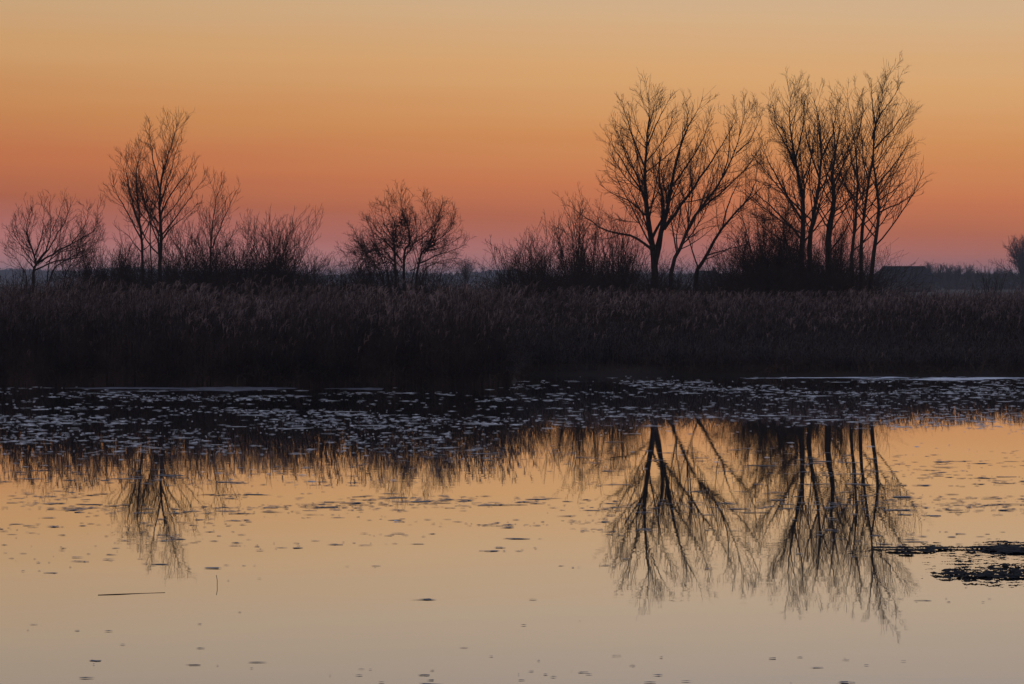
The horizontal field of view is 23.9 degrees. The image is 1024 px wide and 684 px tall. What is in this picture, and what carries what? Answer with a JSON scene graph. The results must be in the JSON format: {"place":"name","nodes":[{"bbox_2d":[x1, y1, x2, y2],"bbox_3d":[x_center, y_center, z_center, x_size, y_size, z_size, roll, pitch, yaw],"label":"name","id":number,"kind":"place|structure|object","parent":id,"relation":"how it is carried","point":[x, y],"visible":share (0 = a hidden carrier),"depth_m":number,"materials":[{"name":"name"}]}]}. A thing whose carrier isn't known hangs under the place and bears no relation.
{"place":"outdoors","nodes":[
{"label":"outdoors","id":0,"kind":"place"},
{"bbox_2d":[0,375,1023,683],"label":"water","id":1,"kind":"structure","parent":0,"point":[728,605],"depth_m":24.61,"materials":[{"name":"orange liquid"}]},
{"bbox_2d":[101,592,164,594],"bbox_3d":[-3.142,2.080,19.972,0.552,0.010,0.013,0,2,-17],"label":"floating stick","id":2,"kind":"object","parent":1,"relation":"on","point":[127,593],"visible":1,"depth_m":19.96,"materials":[{"name":"brown wood"}]},
{"bbox_2d":[81,387,382,390],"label":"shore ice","id":3,"kind":"structure","parent":1,"relation":"on","point":[229,388],"depth_m":57.23,"materials":[{"name":"grey ice"}]},
{"bbox_2d":[0,271,578,385],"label":"reed bed","id":4,"kind":"object","parent":1,"relation":"on","point":[459,346],"visible":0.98,"depth_m":59.29,"materials":[{"name":"black plant"}]},
{"bbox_2d":[0,440,1023,683],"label":"floating scraps","id":5,"kind":"object","parent":1,"relation":"on","point":[275,506],"visible":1,"depth_m":27.85,"materials":[{"name":"brown plant"}]},
{"bbox_2d":[0,376,1023,520],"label":"floating flecks","id":6,"kind":"object","parent":1,"relation":"on","point":[260,397],"visible":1,"depth_m":45.30,"materials":[{"name":"floating leaves"},{"name":"water plants"}]},
{"bbox_2d":[793,377,1023,380],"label":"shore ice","id":7,"kind":"structure","parent":1,"relation":"on","point":[946,378],"depth_m":63.03,"materials":[{"name":"grey ice"}]},
{"bbox_2d":[850,540,1023,558],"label":"weed mat","id":8,"kind":"object","parent":1,"relation":"on","point":[998,548],"visible":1,"depth_m":23.18,"materials":[{"name":"black plant"}]},
{"bbox_2d":[877,559,1023,585],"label":"weed mat","id":9,"kind":"object","parent":1,"relation":"on","point":[988,573],"visible":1,"depth_m":21.29,"materials":[{"name":"black plant"}]},
{"bbox_2d":[0,282,1023,385],"bbox_3d":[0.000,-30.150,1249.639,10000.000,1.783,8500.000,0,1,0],"label":"ground","id":10,"kind":"structure","parent":0,"point":[653,371],"depth_m":65.59,"materials":[{"name":"soil"}]},
{"bbox_2d":[0,262,31,293],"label":"bare shrub","id":11,"kind":"object","parent":10,"relation":"on","point":[25,266],"visible":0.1,"depth_m":98.92,"materials":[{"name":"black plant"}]},
{"bbox_2d":[0,188,114,289],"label":"bare tree","id":12,"kind":"object","parent":10,"relation":"on","point":[36,262],"visible":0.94,"depth_m":94.11,"materials":[{"name":"brown plant"}]},
{"bbox_2d":[48,234,96,295],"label":"bare shrub","id":13,"kind":"object","parent":10,"relation":"on","point":[66,269],"visible":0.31,"depth_m":90.93,"materials":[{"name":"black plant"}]},
{"bbox_2d":[70,229,165,292],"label":"bare shrub","id":14,"kind":"object","parent":10,"relation":"on","point":[127,252],"visible":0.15,"depth_m":96.52,"materials":[{"name":"brown plant"}]},
{"bbox_2d":[91,230,164,301],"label":"bare shrub","id":15,"kind":"object","parent":10,"relation":"on","point":[124,264],"visible":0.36,"depth_m":91.28,"materials":[{"name":"brown plant"}]},
{"bbox_2d":[98,129,179,280],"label":"bare tree","id":16,"kind":"object","parent":10,"relation":"on","point":[133,197],"visible":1,"depth_m":93.69,"materials":[{"name":"brown plant"}]},
{"bbox_2d":[116,106,210,294],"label":"bare tree","id":17,"kind":"object","parent":10,"relation":"on","point":[165,162],"visible":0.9,"depth_m":94.88,"materials":[{"name":"brown plant"}]},
{"bbox_2d":[143,212,221,287],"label":"bare shrub","id":18,"kind":"object","parent":10,"relation":"on","point":[166,251],"visible":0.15,"depth_m":97.28,"materials":[{"name":"brown plant"}]},
{"bbox_2d":[158,207,245,306],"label":"bare shrub","id":19,"kind":"object","parent":10,"relation":"on","point":[209,267],"visible":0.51,"depth_m":91.47,"materials":[{"name":"brown plant"}]},
{"bbox_2d":[195,169,241,273],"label":"bare tree","id":20,"kind":"object","parent":10,"relation":"on","point":[222,208],"visible":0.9,"depth_m":96.29,"materials":[{"name":"brown plant"}]},
{"bbox_2d":[209,209,277,295],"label":"bare shrub","id":21,"kind":"object","parent":10,"relation":"on","point":[244,254],"visible":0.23,"depth_m":94.56,"materials":[{"name":"brown plant"}]},
{"bbox_2d":[0,266,517,282],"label":"wood","id":22,"kind":"object","parent":10,"relation":"on","point":[10,275],"visible":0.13,"depth_m":1480.12,"materials":[{"name":"black plant"}]},
{"bbox_2d":[0,238,518,339],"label":"brushwood","id":23,"kind":"object","parent":10,"relation":"on","point":[234,278],"visible":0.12,"depth_m":90.64,"materials":[{"name":"black plant"}]},
{"bbox_2d":[234,204,333,303],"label":"bare shrub","id":24,"kind":"object","parent":10,"relation":"on","point":[277,247],"visible":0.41,"depth_m":92.74,"materials":[{"name":"black plant"}]},
{"bbox_2d":[301,246,335,289],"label":"bare shrub","id":25,"kind":"object","parent":10,"relation":"on","point":[318,265],"visible":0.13,"depth_m":96.22,"materials":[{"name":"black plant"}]},
{"bbox_2d":[316,255,359,293],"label":"bare shrub","id":26,"kind":"object","parent":10,"relation":"on","point":[334,274],"visible":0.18,"depth_m":93.94,"materials":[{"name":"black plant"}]},
{"bbox_2d":[333,235,415,298],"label":"bare shrub","id":27,"kind":"object","parent":10,"relation":"on","point":[367,267],"visible":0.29,"depth_m":92.27,"materials":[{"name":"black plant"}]},
{"bbox_2d":[326,181,474,302],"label":"bare tree","id":28,"kind":"object","parent":10,"relation":"on","point":[429,247],"visible":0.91,"depth_m":94.83,"materials":[{"name":"black plant"}]},
{"bbox_2d":[398,248,456,301],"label":"bare shrub","id":29,"kind":"object","parent":10,"relation":"on","point":[432,282],"visible":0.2,"depth_m":92.11,"materials":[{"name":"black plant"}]},
{"bbox_2d":[455,257,477,284],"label":"tree","id":30,"kind":"object","parent":10,"relation":"on","point":[469,271],"visible":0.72,"depth_m":479.21,"materials":[{"name":"grey plant"}]},
{"bbox_2d":[1,334,1023,386],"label":"sedge","id":31,"kind":"object","parent":10,"relation":"on","point":[858,367],"visible":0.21,"depth_m":65.22,"materials":[{"name":"black plant"}]},
{"bbox_2d":[478,227,552,301],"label":"bare shrub","id":32,"kind":"object","parent":10,"relation":"on","point":[504,268],"visible":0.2,"depth_m":95.80,"materials":[{"name":"brown plant"}]},
{"bbox_2d":[501,209,569,300],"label":"bare shrub","id":33,"kind":"object","parent":10,"relation":"on","point":[531,256],"visible":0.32,"depth_m":92.49,"materials":[{"name":"brown plant"}]},
{"bbox_2d":[549,235,608,298],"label":"bare shrub","id":34,"kind":"object","parent":10,"relation":"on","point":[572,267],"visible":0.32,"depth_m":91.02,"materials":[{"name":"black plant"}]},
{"bbox_2d":[547,183,613,289],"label":"bare shrub","id":35,"kind":"object","parent":10,"relation":"on","point":[576,240],"visible":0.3,"depth_m":96.92,"materials":[{"name":"brown plant"}]},
{"bbox_2d":[552,198,653,299],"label":"bare shrub","id":36,"kind":"object","parent":10,"relation":"on","point":[623,258],"visible":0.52,"depth_m":92.83,"materials":[{"name":"black plant"}]},
{"bbox_2d":[562,71,747,288],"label":"bare tree","id":37,"kind":"object","parent":10,"relation":"on","point":[654,248],"visible":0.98,"depth_m":94.75,"materials":[{"name":"black plant"}]},
{"bbox_2d":[644,258,693,295],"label":"bare shrub","id":38,"kind":"object","parent":10,"relation":"on","point":[678,276],"visible":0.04,"depth_m":98.12,"materials":[{"name":"brown plant"}]},
{"bbox_2d":[692,268,721,291],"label":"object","id":39,"kind":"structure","parent":10,"relation":"on","point":[700,275],"depth_m":427.91,"materials":[{"name":"plant"}]},
{"bbox_2d":[645,90,769,291],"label":"bare tree","id":40,"kind":"object","parent":10,"relation":"on","point":[708,197],"visible":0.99,"depth_m":94.00,"materials":[{"name":"brown plant"}]},
{"bbox_2d":[669,142,778,291],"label":"bare tree","id":41,"kind":"object","parent":10,"relation":"on","point":[721,229],"visible":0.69,"depth_m":95.77,"materials":[{"name":"brown plant"}]},
{"bbox_2d":[701,233,757,287],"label":"bare shrub","id":42,"kind":"object","parent":10,"relation":"on","point":[723,262],"visible":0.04,"depth_m":97.57,"materials":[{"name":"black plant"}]},
{"bbox_2d":[439,227,1022,345],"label":"brushwood","id":43,"kind":"object","parent":10,"relation":"on","point":[705,284],"visible":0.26,"depth_m":89.04,"materials":[{"name":"black plant"}]},
{"bbox_2d":[709,189,812,306],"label":"bare shrub","id":44,"kind":"object","parent":10,"relation":"on","point":[764,225],"visible":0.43,"depth_m":92.21,"materials":[{"name":"black plant"}]},
{"bbox_2d":[510,283,1023,370],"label":"reed bed","id":45,"kind":"object","parent":10,"relation":"on","point":[912,329],"visible":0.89,"depth_m":71.15,"materials":[{"name":"black plant"}]},
{"bbox_2d":[519,271,1015,282],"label":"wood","id":46,"kind":"object","parent":10,"relation":"on","point":[684,276],"visible":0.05,"depth_m":1380.01,"materials":[{"name":"black plant"}]},
{"bbox_2d":[730,67,852,249],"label":"bare tree","id":47,"kind":"object","parent":10,"relation":"on","point":[792,157],"visible":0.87,"depth_m":95.86,"materials":[{"name":"black plant"}]},
{"bbox_2d":[753,210,856,300],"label":"bare shrub","id":48,"kind":"object","parent":10,"relation":"on","point":[800,252],"visible":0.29,"depth_m":91.08,"materials":[{"name":"brown plant"}]},
{"bbox_2d":[775,78,863,266],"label":"bare tree","id":49,"kind":"object","parent":10,"relation":"on","point":[814,212],"visible":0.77,"depth_m":93.88,"materials":[{"name":"brown plant"}]},
{"bbox_2d":[792,88,884,285],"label":"bare tree","id":50,"kind":"object","parent":10,"relation":"on","point":[830,227],"visible":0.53,"depth_m":95.46,"materials":[{"name":"brown plant"}]},
{"bbox_2d":[812,208,875,286],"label":"bare shrub","id":51,"kind":"object","parent":10,"relation":"on","point":[842,239],"visible":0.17,"depth_m":96.43,"materials":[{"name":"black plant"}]},
{"bbox_2d":[806,80,918,292],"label":"bare tree","id":52,"kind":"object","parent":10,"relation":"on","point":[854,220],"visible":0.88,"depth_m":91.53,"materials":[{"name":"brown plant"}]},
{"bbox_2d":[818,71,912,301],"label":"bare tree","id":53,"kind":"object","parent":10,"relation":"on","point":[868,177],"visible":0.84,"depth_m":91.99,"materials":[{"name":"brown plant"}]},
{"bbox_2d":[811,53,931,295],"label":"bare tree","id":54,"kind":"object","parent":10,"relation":"on","point":[879,213],"visible":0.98,"depth_m":90.97,"materials":[{"name":"brown plant"}]},
{"bbox_2d":[873,266,939,291],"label":"barn","id":55,"kind":"structure","parent":10,"relation":"on","point":[928,282],"depth_m":446.59,"materials":[{"name":"tile"}]},
{"bbox_2d":[886,283,898,290],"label":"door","id":56,"kind":"structure","parent":55,"relation":"in","point":[888,283],"depth_m":445.77,"materials":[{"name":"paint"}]},
{"bbox_2d":[921,261,936,274],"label":"tree","id":57,"kind":"object","parent":10,"relation":"on","point":[928,265],"visible":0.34,"depth_m":518.47,"materials":[{"name":"grey plant"}]},
{"bbox_2d":[932,263,947,289],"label":"tree","id":58,"kind":"object","parent":10,"relation":"on","point":[939,275],"visible":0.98,"depth_m":504.86,"materials":[{"name":"grey plant"}]},
{"bbox_2d":[943,263,954,288],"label":"tree","id":59,"kind":"object","parent":10,"relation":"on","point":[949,272],"visible":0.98,"depth_m":508.32,"materials":[{"name":"grey plant"}]},
{"bbox_2d":[949,262,966,289],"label":"tree","id":60,"kind":"object","parent":10,"relation":"on","point":[956,273],"visible":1,"depth_m":505.96,"materials":[{"name":"grey plant"}]},
{"bbox_2d":[962,263,974,289],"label":"tree","id":61,"kind":"object","parent":10,"relation":"on","point":[967,276],"visible":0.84,"depth_m":531.45,"materials":[{"name":"grey plant"}]},
{"bbox_2d":[969,268,982,287],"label":"tree","id":62,"kind":"object","parent":10,"relation":"on","point":[976,278],"visible":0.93,"depth_m":518.32,"materials":[{"name":"grey plant"}]},
{"bbox_2d":[934,270,1023,289],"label":"hedge","id":63,"kind":"object","parent":10,"relation":"on","point":[962,283],"visible":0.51,"depth_m":542.34,"materials":[{"name":"black plant"}]},
{"bbox_2d":[982,269,993,289],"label":"tree","id":64,"kind":"object","parent":10,"relation":"on","point":[987,274],"visible":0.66,"depth_m":538.07,"materials":[{"name":"grey plant"}]},
{"bbox_2d":[966,261,1023,304],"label":"bare shrub","id":65,"kind":"object","parent":10,"relation":"on","point":[996,287],"visible":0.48,"depth_m":119.49,"materials":[{"name":"brown plant"}]},
{"bbox_2d":[991,267,1007,289],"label":"tree","id":66,"kind":"object","parent":10,"relation":"on","point":[998,279],"visible":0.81,"depth_m":502.94,"materials":[{"name":"grey plant"}]},
{"bbox_2d":[989,233,1023,292],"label":"tree","id":67,"kind":"object","parent":10,"relation":"on","point":[1017,255],"visible":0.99,"depth_m":419.03,"materials":[{"name":"brown plant"}]},
{"bbox_2d":[0,0,1023,275],"label":"sky","id":68,"kind":"structure","parent":0,"point":[494,108],"materials":[{"name":"orange"}]},
{"bbox_2d":[1,287,1023,336],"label":"reed field","id":69,"kind":"structure","parent":0,"point":[390,296],"depth_m":82.92,"materials":[{"name":"black plant"}]}
]}

